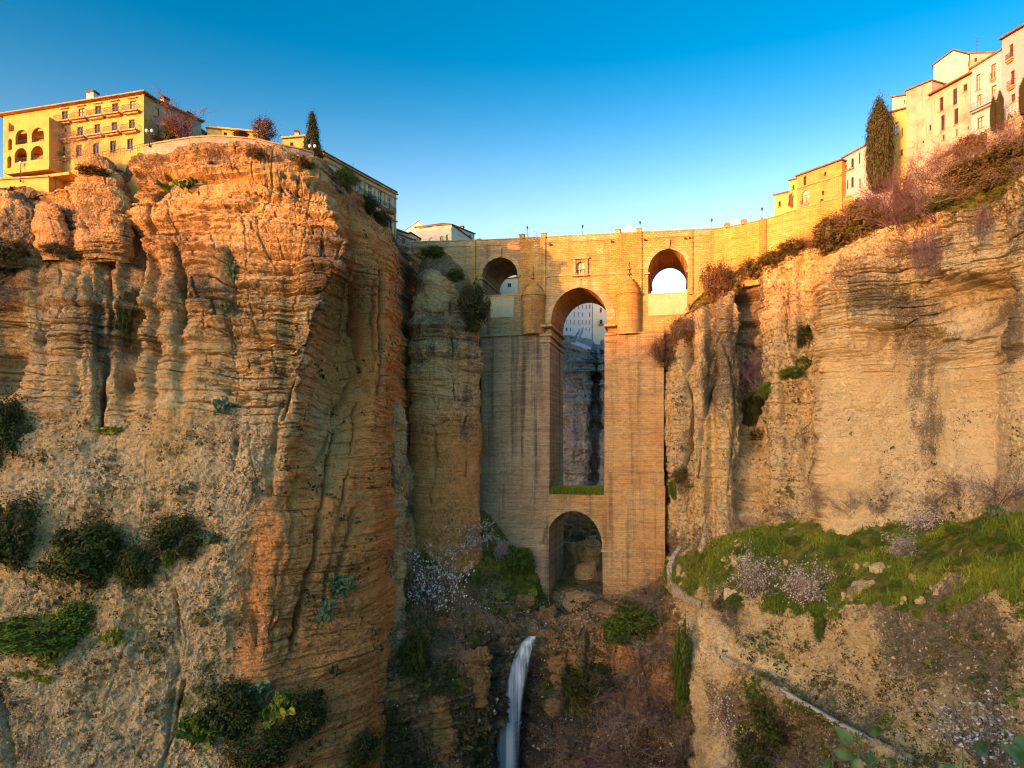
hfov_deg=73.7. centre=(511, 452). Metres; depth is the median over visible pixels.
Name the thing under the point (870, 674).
rubble
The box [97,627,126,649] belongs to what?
cactus
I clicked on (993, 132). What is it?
dry bush
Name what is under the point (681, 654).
ivy
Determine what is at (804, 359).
shrub
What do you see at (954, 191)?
dry bush
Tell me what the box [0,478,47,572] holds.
shrub
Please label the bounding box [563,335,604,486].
gorge wall
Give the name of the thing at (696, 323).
dry bush
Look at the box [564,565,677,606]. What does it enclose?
dry shrub
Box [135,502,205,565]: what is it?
shrub
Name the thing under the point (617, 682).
dry shrub
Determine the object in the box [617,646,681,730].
dry shrub
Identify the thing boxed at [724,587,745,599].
ruined wall
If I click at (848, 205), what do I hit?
bush
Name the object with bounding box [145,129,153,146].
street lamp
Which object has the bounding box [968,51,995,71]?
townhouse
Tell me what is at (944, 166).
dry bush
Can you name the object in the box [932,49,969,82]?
townhouse
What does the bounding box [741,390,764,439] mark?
shrub
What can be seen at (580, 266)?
window
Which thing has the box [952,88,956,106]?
window
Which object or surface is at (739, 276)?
dry bush
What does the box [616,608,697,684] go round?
dry shrub
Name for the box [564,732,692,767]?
dry shrub
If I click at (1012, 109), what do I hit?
garden railing
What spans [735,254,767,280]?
bush
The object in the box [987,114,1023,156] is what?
garden wall
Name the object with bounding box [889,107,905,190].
house
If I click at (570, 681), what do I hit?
shrub
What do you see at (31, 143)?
hotel
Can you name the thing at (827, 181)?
stone house
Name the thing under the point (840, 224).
bush
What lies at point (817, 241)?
bush
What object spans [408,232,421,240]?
house
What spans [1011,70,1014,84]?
window
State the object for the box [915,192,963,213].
bush
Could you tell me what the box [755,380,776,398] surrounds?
shrub
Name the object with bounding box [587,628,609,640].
boulder
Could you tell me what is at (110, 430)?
cactus
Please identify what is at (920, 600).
stone
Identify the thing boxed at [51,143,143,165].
terrace railing
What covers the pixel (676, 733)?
dry shrub
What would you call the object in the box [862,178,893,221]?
balustrade
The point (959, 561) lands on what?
shrub
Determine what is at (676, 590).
path
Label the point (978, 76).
window
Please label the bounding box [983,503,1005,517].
shrub
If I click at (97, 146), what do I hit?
window
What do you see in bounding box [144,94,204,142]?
hotel wing
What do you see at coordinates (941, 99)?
window
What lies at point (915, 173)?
dry bush
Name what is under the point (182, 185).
cactus
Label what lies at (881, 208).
dry bush
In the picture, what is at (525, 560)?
shrub
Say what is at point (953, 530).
shrub
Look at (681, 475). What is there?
shrub
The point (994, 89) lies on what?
window
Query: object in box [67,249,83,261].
shrub
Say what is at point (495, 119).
sky
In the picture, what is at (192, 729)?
cactus
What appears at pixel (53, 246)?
shrub
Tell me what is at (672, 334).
bush
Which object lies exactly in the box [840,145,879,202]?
house
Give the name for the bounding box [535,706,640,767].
dry shrub
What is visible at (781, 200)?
house
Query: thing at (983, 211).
hanging brush
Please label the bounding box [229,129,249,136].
shrub
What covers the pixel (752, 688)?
shrub
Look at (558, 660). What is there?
boulder
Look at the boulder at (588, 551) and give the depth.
196.47 m
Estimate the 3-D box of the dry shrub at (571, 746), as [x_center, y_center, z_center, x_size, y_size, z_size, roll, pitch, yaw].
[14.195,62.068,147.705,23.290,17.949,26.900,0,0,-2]
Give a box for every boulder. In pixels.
[0,188,41,268]
[31,202,70,261]
[384,674,408,732]
[416,252,470,283]
[428,693,458,761]
[457,646,492,708]
[516,594,539,612]
[537,605,556,622]
[543,695,566,729]
[544,654,567,689]
[562,589,595,611]
[563,511,601,549]
[563,542,580,568]
[574,562,596,579]
[576,539,601,564]
[585,535,595,540]
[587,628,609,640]
[598,608,618,618]
[650,654,674,698]
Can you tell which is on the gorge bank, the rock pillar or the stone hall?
the rock pillar
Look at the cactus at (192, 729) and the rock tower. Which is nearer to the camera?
the cactus at (192, 729)
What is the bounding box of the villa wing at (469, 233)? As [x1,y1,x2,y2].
[419,224,475,240]
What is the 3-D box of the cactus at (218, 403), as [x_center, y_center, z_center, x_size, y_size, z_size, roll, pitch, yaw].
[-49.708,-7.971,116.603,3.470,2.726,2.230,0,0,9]
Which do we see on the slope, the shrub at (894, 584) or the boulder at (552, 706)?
the shrub at (894, 584)
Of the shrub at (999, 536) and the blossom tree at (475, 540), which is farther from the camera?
the blossom tree at (475, 540)
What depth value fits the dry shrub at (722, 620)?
131.87 m
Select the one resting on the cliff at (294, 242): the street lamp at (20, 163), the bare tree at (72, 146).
the bare tree at (72, 146)
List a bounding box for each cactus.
[5,670,32,679]
[33,674,54,683]
[36,642,68,668]
[92,426,123,435]
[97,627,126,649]
[154,176,199,195]
[160,548,176,568]
[174,708,220,748]
[196,530,225,543]
[211,398,232,412]
[215,302,237,312]
[226,258,236,277]
[230,679,274,707]
[258,689,296,729]
[316,598,336,621]
[325,573,357,596]
[492,593,505,601]
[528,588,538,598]
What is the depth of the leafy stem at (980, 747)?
4.61 m
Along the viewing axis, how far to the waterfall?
150.61 m
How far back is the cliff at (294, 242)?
119.34 m
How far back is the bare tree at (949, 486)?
114.53 m
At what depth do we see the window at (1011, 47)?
117.23 m
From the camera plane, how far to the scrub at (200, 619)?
107.83 m
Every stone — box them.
[841,592,845,600]
[869,562,885,573]
[900,596,906,604]
[914,596,925,604]
[933,588,938,594]
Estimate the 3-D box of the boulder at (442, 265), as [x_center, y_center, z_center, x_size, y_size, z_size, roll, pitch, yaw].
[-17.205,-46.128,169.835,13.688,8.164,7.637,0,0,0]
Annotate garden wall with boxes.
[914,154,954,213]
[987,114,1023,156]
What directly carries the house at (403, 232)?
on the cliff at (294, 242)
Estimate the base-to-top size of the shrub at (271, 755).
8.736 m
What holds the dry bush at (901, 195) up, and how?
on the cliff at (906, 365)
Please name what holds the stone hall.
on the cliff at (294, 242)
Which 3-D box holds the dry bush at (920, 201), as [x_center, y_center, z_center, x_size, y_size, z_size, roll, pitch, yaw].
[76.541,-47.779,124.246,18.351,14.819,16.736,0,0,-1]
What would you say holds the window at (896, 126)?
in the house at (899, 126)
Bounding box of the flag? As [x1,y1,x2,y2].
[787,192,792,206]
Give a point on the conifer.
(312, 132)
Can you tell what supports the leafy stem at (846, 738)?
on the ground
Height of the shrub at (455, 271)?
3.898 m
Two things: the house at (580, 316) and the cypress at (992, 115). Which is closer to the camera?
the cypress at (992, 115)
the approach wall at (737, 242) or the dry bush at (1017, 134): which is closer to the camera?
the dry bush at (1017, 134)
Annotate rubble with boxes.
[0,374,277,767]
[386,588,688,767]
[670,534,1023,767]
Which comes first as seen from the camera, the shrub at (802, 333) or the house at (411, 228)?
the shrub at (802, 333)
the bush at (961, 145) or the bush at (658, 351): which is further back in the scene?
the bush at (658, 351)
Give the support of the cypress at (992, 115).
on the cliff at (906, 365)
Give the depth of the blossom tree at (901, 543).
115.28 m
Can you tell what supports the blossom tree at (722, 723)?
on the slope
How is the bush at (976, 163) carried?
on the cliff at (906, 365)
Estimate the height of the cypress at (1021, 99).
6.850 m
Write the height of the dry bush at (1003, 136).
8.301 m
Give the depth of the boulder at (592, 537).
204.64 m
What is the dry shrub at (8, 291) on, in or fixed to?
on the cliff at (294, 242)
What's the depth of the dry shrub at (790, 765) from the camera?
118.77 m
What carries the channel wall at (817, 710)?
on the slope
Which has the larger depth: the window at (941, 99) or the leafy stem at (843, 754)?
the window at (941, 99)
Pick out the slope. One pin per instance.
(712, 748)
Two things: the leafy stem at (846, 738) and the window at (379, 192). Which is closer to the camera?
the leafy stem at (846, 738)
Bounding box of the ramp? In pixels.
[571,326,590,351]
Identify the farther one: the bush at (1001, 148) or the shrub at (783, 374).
the shrub at (783, 374)
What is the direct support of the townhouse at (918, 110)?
on the cliff at (906, 365)
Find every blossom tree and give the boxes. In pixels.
[404,536,489,617]
[428,514,498,560]
[493,535,513,560]
[700,682,757,739]
[706,540,783,604]
[758,554,840,609]
[877,530,926,558]
[887,667,1021,767]
[895,500,952,536]
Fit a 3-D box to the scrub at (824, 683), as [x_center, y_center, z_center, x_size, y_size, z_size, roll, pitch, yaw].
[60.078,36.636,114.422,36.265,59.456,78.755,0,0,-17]
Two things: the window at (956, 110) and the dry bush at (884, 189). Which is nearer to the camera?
the window at (956, 110)
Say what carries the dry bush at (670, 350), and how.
on the cliff at (906, 365)
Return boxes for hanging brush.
[903,229,933,278]
[908,224,949,296]
[968,201,998,256]
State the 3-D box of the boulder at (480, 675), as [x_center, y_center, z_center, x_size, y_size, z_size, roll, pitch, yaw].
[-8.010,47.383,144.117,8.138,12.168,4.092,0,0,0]
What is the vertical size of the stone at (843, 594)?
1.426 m
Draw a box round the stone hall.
[318,150,398,237]
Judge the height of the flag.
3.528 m
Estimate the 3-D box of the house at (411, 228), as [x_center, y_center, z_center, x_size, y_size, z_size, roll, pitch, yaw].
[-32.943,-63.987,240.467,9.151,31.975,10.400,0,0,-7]
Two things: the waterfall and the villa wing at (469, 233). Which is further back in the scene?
the villa wing at (469, 233)
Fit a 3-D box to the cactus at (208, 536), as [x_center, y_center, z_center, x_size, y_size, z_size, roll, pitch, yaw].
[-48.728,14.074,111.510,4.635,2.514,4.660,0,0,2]
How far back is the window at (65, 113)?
131.16 m
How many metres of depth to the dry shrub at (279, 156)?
121.69 m
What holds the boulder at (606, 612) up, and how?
on the gorge bank
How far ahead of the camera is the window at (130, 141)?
127.50 m
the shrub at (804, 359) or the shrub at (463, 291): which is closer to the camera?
the shrub at (804, 359)
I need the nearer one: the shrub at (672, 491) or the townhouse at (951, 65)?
the townhouse at (951, 65)
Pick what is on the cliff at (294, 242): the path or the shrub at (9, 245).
the shrub at (9, 245)
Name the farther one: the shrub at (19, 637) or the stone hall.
the stone hall
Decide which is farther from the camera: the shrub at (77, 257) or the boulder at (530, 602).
the boulder at (530, 602)
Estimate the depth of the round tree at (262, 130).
128.07 m
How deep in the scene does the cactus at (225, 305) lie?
120.76 m
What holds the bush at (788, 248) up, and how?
on the cliff at (906, 365)
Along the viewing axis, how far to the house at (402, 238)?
174.45 m
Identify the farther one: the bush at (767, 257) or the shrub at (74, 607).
the bush at (767, 257)
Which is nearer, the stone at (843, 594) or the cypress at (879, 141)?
the stone at (843, 594)
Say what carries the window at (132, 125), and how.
in the hotel
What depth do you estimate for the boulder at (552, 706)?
152.88 m
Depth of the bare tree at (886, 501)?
126.37 m
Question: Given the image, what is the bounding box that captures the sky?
[0,0,1023,293]
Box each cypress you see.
[862,89,897,191]
[989,95,995,130]
[995,88,1004,128]
[1018,77,1023,115]
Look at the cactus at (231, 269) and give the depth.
121.09 m
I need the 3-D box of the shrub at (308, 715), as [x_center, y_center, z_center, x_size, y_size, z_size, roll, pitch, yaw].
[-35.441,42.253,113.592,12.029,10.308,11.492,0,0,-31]
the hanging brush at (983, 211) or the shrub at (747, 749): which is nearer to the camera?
the hanging brush at (983, 211)
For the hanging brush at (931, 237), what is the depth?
122.14 m
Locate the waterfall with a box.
[501,636,535,767]
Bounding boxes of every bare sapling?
[639,546,649,593]
[652,556,660,597]
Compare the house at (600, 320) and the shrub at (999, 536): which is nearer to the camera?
the shrub at (999, 536)
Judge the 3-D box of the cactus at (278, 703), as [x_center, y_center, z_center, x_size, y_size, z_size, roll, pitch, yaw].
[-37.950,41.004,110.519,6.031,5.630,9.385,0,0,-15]
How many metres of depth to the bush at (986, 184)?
113.25 m
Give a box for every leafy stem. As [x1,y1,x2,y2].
[805,747,855,767]
[834,725,885,767]
[879,757,905,767]
[938,740,988,767]
[1000,735,1023,767]
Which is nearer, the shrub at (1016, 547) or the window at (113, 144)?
the shrub at (1016, 547)
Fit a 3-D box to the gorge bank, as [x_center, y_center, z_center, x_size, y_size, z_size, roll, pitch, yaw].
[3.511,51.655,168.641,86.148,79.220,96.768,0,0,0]
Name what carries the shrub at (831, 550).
on the slope
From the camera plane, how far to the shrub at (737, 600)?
132.82 m
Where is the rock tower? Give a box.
[68,153,134,263]
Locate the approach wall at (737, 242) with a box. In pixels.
[713,194,854,290]
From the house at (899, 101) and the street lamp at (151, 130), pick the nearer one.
the street lamp at (151, 130)
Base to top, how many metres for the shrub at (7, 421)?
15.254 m
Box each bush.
[638,328,693,362]
[643,335,675,367]
[664,313,697,347]
[668,304,716,338]
[694,255,737,302]
[715,257,753,287]
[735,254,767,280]
[756,248,786,268]
[771,237,811,258]
[790,225,817,249]
[807,219,854,259]
[809,214,870,246]
[812,210,846,228]
[831,164,927,242]
[832,197,896,241]
[832,223,856,240]
[835,165,912,207]
[836,192,878,219]
[864,153,960,230]
[879,155,976,228]
[886,157,920,193]
[887,131,962,192]
[899,165,984,221]
[901,142,985,190]
[910,124,973,171]
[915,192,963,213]
[916,138,1006,181]
[917,153,982,193]
[947,129,979,161]
[953,154,1005,190]
[955,112,1021,152]
[956,128,986,154]
[967,161,1021,192]
[969,147,1023,186]
[974,106,1023,155]
[975,134,1023,173]
[986,123,1023,163]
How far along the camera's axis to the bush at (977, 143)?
119.42 m
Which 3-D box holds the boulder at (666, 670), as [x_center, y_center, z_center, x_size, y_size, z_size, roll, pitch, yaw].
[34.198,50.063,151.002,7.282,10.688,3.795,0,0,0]
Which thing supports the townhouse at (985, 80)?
on the cliff at (906, 365)
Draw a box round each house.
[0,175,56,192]
[281,130,304,148]
[396,228,409,236]
[396,233,413,264]
[405,221,423,234]
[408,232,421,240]
[500,277,517,293]
[563,303,592,339]
[593,303,607,343]
[773,190,789,215]
[788,177,796,210]
[794,158,846,214]
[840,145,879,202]
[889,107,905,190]
[890,94,905,109]
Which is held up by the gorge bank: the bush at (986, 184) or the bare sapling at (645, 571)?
the bare sapling at (645, 571)
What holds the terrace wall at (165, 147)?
on the cliff at (294, 242)
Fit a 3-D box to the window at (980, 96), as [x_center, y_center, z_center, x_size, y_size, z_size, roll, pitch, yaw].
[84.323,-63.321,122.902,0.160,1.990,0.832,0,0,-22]
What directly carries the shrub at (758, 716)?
on the slope
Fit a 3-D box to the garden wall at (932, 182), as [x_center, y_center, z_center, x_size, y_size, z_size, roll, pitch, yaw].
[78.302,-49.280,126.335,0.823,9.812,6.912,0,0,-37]
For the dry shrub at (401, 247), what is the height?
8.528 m
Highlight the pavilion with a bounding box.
[205,125,258,137]
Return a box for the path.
[667,546,704,608]
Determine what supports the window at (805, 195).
in the stone house at (827, 181)
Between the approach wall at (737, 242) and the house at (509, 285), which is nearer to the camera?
the approach wall at (737, 242)
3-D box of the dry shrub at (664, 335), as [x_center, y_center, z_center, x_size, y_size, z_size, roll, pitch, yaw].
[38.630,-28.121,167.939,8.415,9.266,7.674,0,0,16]
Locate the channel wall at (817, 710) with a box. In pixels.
[719,655,912,761]
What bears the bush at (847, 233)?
on the cliff at (906, 365)
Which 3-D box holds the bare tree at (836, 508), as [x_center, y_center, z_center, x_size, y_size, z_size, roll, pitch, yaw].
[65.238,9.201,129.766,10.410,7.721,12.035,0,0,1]
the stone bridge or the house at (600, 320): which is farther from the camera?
the house at (600, 320)
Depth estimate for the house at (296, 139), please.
138.61 m
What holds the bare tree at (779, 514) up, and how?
on the slope
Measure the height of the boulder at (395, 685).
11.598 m
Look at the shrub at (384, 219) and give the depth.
152.00 m
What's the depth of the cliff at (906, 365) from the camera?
131.37 m
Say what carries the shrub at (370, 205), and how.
on the cliff at (294, 242)
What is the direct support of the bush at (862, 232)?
on the cliff at (906, 365)
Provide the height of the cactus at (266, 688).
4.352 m
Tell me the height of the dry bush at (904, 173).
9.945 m
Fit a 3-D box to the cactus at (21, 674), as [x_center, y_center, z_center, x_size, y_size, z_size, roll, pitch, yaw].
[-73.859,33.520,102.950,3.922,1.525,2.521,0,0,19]
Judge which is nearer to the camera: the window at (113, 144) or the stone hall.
the window at (113, 144)
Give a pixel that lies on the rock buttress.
(397, 569)
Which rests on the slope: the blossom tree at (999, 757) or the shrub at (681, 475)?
the blossom tree at (999, 757)
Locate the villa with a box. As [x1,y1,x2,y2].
[414,223,472,240]
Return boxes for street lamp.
[18,161,22,181]
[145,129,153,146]
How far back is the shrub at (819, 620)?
115.77 m
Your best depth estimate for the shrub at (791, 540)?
135.99 m
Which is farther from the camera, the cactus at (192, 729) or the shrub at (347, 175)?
the shrub at (347, 175)
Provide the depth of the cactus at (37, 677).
102.67 m
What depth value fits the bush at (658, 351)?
166.10 m
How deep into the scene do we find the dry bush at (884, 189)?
136.76 m
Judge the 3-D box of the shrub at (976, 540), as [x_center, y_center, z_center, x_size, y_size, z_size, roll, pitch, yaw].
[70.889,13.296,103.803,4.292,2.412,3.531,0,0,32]
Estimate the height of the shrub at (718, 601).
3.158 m
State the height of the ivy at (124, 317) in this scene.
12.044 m
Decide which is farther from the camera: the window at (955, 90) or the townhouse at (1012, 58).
the window at (955, 90)
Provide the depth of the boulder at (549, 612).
164.05 m
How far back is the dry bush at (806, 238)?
149.76 m
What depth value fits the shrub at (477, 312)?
161.64 m
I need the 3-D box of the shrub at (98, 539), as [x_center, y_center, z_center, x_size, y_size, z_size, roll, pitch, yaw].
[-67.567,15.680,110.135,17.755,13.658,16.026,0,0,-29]
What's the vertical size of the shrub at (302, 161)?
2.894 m
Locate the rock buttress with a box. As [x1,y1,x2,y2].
[388,398,410,646]
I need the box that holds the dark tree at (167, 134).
[161,116,179,140]
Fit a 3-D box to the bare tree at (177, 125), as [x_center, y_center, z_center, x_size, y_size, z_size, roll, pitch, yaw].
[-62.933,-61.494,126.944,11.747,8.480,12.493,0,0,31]
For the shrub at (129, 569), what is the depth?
107.68 m
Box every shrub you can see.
[0,233,40,271]
[0,265,47,326]
[0,384,34,471]
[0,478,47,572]
[0,611,98,660]
[27,508,135,595]
[33,238,72,256]
[42,594,100,637]
[66,161,121,176]
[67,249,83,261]
[109,539,162,589]
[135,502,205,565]
[194,670,285,744]
[217,720,312,767]
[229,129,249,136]
[229,135,305,164]
[242,144,269,159]
[273,677,336,745]
[287,151,315,168]
[334,163,365,193]
[343,722,384,767]
[354,191,380,215]
[373,207,394,226]
[386,230,427,258]
[389,623,431,687]
[398,611,486,678]
[416,244,449,258]
[436,569,526,622]
[445,266,463,282]
[451,276,492,331]
[458,282,474,310]
[502,543,535,574]
[524,697,627,767]
[531,672,588,701]
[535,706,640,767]
[540,644,627,710]
[553,664,673,767]
[560,570,620,604]
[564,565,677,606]
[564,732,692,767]
[586,634,672,704]
[593,596,661,635]
[597,613,635,643]
[609,566,682,634]
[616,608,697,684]
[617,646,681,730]
[647,706,702,766]
[654,323,674,349]
[667,479,680,500]
[671,466,688,484]
[702,593,748,631]
[711,597,726,612]
[722,595,744,611]
[723,730,784,767]
[733,545,750,555]
[737,669,776,705]
[738,677,800,755]
[739,333,781,388]
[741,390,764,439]
[747,735,805,767]
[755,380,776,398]
[776,365,812,379]
[782,535,800,546]
[787,321,812,347]
[793,355,813,369]
[810,609,828,642]
[823,543,841,559]
[837,578,849,589]
[844,536,862,546]
[864,533,890,547]
[886,579,903,589]
[942,524,966,536]
[951,554,970,566]
[966,532,992,546]
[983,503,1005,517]
[990,531,1007,543]
[1000,541,1023,554]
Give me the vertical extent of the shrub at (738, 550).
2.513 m
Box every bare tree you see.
[49,110,103,163]
[146,87,218,137]
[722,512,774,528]
[759,498,805,520]
[798,466,839,527]
[824,488,870,518]
[848,482,903,517]
[893,490,953,514]
[925,461,997,511]
[948,450,1023,507]
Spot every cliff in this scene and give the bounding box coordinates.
[0,140,480,767]
[664,113,1023,556]
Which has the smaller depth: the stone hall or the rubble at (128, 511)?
the rubble at (128, 511)
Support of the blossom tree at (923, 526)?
on the slope
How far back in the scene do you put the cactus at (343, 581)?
121.38 m
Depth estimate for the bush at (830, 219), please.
146.67 m
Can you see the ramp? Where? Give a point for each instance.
(578, 346)
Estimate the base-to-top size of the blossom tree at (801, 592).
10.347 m
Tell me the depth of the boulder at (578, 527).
221.17 m
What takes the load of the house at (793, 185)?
on the cliff at (906, 365)
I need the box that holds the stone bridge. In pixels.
[411,225,713,600]
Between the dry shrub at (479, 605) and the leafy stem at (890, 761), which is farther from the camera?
the dry shrub at (479, 605)
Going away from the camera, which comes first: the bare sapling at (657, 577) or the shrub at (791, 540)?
the shrub at (791, 540)
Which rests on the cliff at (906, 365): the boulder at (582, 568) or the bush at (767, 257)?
the bush at (767, 257)
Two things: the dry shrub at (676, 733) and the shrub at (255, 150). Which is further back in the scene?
the dry shrub at (676, 733)
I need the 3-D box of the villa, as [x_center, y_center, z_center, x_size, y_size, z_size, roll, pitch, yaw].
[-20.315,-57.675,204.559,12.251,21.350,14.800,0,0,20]
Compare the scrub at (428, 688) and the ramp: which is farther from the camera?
the ramp
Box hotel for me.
[0,89,206,202]
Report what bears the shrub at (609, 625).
on the gorge bank
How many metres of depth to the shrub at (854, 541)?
125.02 m
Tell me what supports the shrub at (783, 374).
on the cliff at (906, 365)
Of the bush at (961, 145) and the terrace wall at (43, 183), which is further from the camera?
the terrace wall at (43, 183)
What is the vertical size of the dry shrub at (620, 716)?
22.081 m
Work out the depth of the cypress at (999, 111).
114.32 m
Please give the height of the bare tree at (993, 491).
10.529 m
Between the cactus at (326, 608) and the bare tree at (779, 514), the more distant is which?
the bare tree at (779, 514)
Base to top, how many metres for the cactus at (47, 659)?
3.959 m
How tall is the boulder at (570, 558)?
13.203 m
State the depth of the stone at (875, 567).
116.25 m
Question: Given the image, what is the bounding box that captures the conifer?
[302,107,324,161]
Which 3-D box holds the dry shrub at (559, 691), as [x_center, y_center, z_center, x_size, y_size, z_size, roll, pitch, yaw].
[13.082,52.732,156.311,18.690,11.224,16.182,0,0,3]
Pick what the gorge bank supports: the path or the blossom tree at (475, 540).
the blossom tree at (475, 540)
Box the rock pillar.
[405,268,484,574]
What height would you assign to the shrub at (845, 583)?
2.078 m
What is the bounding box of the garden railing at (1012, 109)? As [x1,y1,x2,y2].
[1004,102,1018,118]
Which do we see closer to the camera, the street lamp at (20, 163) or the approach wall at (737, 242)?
the street lamp at (20, 163)
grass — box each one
[549,484,603,494]
[661,507,1023,621]
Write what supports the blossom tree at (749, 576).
on the slope
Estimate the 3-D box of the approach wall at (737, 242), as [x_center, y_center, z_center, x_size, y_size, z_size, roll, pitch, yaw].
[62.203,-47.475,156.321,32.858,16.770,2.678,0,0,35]
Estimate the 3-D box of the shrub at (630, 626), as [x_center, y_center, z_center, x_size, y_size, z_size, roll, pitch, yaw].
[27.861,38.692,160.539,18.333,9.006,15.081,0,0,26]
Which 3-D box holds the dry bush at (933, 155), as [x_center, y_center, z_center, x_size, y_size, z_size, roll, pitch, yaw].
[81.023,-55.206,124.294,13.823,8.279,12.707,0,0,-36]
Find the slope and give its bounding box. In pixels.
[664,512,1023,767]
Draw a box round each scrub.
[0,141,415,767]
[278,339,409,767]
[382,540,694,767]
[664,110,1023,553]
[721,513,1023,767]
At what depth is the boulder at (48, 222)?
122.11 m
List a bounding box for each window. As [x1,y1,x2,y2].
[63,111,67,118]
[94,143,98,154]
[110,141,115,152]
[126,139,133,149]
[130,120,134,127]
[378,190,380,202]
[571,253,589,276]
[802,190,809,203]
[894,122,898,135]
[938,97,943,112]
[940,115,944,131]
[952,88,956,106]
[953,108,958,126]
[975,74,980,91]
[976,116,984,129]
[978,94,981,104]
[992,64,996,77]
[992,85,996,97]
[1010,44,1012,56]
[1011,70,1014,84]
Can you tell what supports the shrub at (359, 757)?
on the cliff at (294, 242)
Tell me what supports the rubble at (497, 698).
on the gorge bank
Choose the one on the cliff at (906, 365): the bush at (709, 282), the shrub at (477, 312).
the bush at (709, 282)
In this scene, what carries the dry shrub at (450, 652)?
on the gorge bank
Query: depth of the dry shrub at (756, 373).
154.88 m
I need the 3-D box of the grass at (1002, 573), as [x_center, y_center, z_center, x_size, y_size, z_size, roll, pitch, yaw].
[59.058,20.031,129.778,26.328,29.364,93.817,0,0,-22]
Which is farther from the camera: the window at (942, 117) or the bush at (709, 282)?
the bush at (709, 282)
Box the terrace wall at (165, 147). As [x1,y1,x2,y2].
[143,135,313,162]
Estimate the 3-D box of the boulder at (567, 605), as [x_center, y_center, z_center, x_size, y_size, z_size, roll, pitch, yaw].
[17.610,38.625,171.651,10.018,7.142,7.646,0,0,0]
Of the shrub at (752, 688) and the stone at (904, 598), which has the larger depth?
the shrub at (752, 688)
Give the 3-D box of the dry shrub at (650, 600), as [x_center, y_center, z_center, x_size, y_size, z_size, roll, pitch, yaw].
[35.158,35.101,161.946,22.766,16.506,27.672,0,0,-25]
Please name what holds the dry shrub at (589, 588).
on the gorge bank
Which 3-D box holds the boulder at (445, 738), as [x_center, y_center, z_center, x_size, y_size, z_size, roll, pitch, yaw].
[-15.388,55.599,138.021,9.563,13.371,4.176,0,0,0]
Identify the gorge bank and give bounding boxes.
[380,511,693,767]
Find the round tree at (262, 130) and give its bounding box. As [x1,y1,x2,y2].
[249,110,280,141]
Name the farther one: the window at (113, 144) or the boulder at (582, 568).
the boulder at (582, 568)
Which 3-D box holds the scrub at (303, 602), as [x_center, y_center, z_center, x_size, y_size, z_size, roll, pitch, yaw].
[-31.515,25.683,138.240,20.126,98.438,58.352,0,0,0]
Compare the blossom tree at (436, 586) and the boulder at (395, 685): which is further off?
the blossom tree at (436, 586)
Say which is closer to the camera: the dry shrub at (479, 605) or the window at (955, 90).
the window at (955, 90)
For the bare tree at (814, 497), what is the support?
on the slope
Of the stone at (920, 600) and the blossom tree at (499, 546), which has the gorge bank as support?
the blossom tree at (499, 546)
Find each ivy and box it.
[105,281,134,347]
[122,284,143,315]
[671,604,694,721]
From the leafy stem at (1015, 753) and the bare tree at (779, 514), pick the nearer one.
the leafy stem at (1015, 753)
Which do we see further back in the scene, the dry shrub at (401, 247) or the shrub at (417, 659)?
the dry shrub at (401, 247)
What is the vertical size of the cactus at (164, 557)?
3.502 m
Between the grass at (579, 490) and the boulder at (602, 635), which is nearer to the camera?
the boulder at (602, 635)
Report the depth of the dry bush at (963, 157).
117.23 m
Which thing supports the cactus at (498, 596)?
on the gorge bank
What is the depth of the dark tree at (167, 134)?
128.19 m
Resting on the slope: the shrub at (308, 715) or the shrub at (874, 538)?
the shrub at (874, 538)
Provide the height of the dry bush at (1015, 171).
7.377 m
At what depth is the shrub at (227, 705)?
104.85 m
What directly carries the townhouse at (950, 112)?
on the cliff at (906, 365)
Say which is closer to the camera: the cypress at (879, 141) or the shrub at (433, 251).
the cypress at (879, 141)
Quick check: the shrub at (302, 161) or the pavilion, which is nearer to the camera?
the shrub at (302, 161)
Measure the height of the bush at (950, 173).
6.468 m
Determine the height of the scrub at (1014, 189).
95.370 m
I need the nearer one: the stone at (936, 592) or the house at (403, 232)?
the stone at (936, 592)
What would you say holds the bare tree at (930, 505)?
on the slope
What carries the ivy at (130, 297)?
attached to the cliff at (294, 242)
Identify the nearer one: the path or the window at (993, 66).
the window at (993, 66)
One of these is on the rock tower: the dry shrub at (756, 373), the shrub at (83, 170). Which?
the shrub at (83, 170)
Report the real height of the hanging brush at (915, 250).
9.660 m
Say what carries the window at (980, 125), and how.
in the townhouse at (985, 80)
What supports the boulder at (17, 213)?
on the cliff at (294, 242)
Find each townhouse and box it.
[904,79,946,195]
[927,71,971,160]
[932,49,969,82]
[968,48,1001,135]
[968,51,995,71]
[998,23,1023,121]

